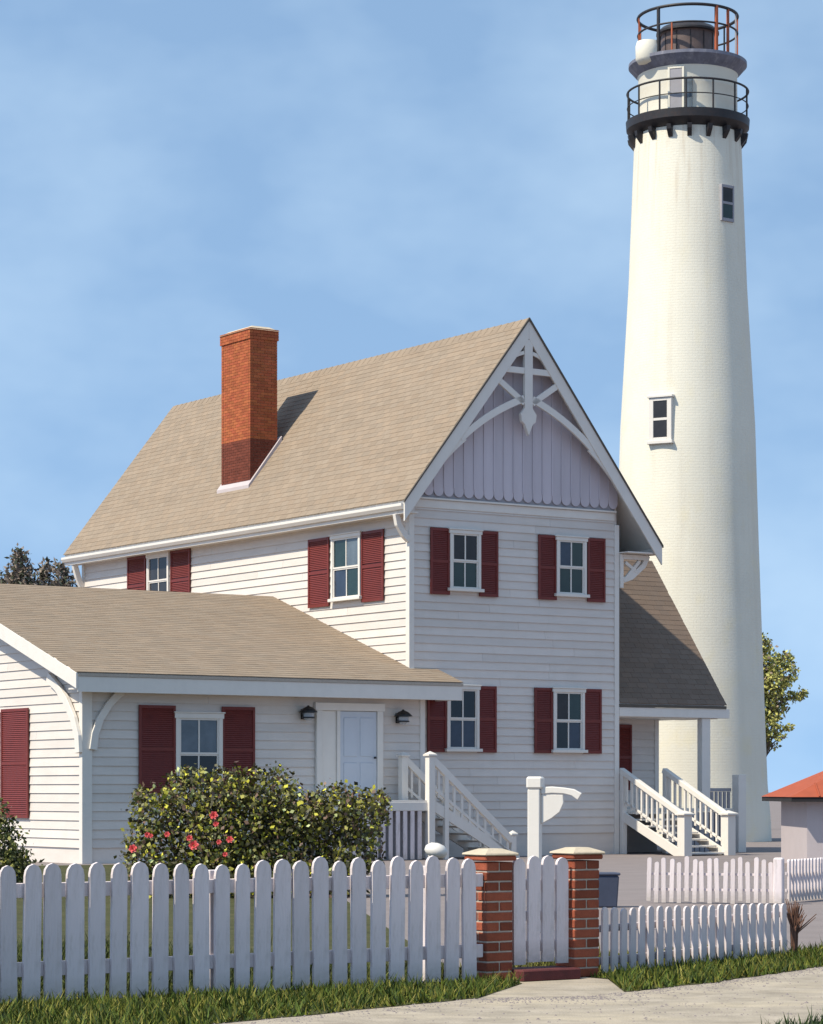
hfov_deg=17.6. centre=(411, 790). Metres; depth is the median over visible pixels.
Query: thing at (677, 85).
watch door
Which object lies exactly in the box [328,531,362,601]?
window
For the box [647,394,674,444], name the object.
window
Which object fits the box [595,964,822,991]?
grass verge
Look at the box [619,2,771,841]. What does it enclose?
lighthouse
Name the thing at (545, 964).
grass
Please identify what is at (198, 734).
window
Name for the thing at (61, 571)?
conifer
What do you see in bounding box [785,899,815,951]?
dry shrub
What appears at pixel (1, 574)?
conifer
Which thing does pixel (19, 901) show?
lawn
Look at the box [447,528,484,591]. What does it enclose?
window
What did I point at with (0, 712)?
window
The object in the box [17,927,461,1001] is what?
lawn grass
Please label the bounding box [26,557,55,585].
conifer
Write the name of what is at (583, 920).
brick gatepost
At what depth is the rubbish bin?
36.35 m
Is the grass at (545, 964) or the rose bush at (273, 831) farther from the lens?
the rose bush at (273, 831)
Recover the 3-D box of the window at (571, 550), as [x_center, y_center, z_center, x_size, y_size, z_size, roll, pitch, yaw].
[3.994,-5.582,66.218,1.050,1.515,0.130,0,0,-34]
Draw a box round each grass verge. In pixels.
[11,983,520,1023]
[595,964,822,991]
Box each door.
[314,702,384,798]
[668,66,692,107]
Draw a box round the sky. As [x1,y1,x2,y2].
[0,0,822,791]
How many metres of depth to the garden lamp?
23.82 m
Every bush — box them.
[0,797,43,882]
[113,760,392,897]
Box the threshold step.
[512,966,580,981]
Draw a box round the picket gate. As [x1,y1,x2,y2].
[512,855,568,964]
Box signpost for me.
[526,777,581,932]
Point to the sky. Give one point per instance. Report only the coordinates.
(350, 180)
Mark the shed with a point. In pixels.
(801, 801)
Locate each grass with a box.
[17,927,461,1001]
[442,944,764,972]
[760,1004,822,1023]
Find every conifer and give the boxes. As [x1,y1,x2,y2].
[0,543,46,584]
[0,570,4,582]
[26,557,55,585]
[49,558,77,586]
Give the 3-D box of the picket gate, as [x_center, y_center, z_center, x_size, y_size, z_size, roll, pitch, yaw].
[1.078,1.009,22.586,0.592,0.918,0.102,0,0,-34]
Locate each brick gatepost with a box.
[462,848,518,979]
[549,847,604,977]
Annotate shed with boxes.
[761,771,822,862]
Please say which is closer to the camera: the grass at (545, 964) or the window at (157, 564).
the grass at (545, 964)
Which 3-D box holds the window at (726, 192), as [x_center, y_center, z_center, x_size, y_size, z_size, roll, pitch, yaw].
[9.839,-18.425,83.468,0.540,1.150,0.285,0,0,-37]
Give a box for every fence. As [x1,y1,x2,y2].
[0,856,482,1003]
[598,903,786,972]
[646,856,783,903]
[785,858,822,901]
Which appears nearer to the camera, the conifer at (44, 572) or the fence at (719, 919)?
the fence at (719, 919)
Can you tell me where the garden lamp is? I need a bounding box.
[424,843,446,857]
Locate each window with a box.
[0,712,0,803]
[145,551,169,590]
[174,711,225,792]
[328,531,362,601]
[445,685,482,751]
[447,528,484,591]
[551,687,587,752]
[554,535,589,597]
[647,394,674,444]
[719,184,733,222]
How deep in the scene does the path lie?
19.58 m
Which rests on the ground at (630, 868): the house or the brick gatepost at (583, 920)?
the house
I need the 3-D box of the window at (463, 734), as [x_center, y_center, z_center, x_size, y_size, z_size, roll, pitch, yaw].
[1.258,-1.758,64.378,1.070,1.625,0.130,0,0,-34]
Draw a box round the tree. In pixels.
[762,632,808,755]
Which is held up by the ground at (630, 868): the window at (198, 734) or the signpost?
the signpost
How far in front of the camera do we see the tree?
109.78 m
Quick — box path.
[227,967,822,1023]
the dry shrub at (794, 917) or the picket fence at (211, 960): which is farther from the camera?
the dry shrub at (794, 917)
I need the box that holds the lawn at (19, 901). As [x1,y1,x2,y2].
[16,862,461,997]
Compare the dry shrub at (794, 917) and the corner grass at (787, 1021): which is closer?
the corner grass at (787, 1021)
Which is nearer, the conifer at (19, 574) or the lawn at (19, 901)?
the lawn at (19, 901)
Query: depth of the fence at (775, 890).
37.60 m
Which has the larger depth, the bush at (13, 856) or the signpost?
the bush at (13, 856)
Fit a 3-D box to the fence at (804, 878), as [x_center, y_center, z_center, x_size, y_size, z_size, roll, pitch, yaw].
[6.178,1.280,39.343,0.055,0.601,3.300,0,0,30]
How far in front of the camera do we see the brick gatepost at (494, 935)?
22.25 m
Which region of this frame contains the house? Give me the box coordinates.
[0,317,745,863]
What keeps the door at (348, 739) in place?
in the house
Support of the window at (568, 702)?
in the house
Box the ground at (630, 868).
[17,792,822,1023]
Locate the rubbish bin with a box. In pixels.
[598,872,620,907]

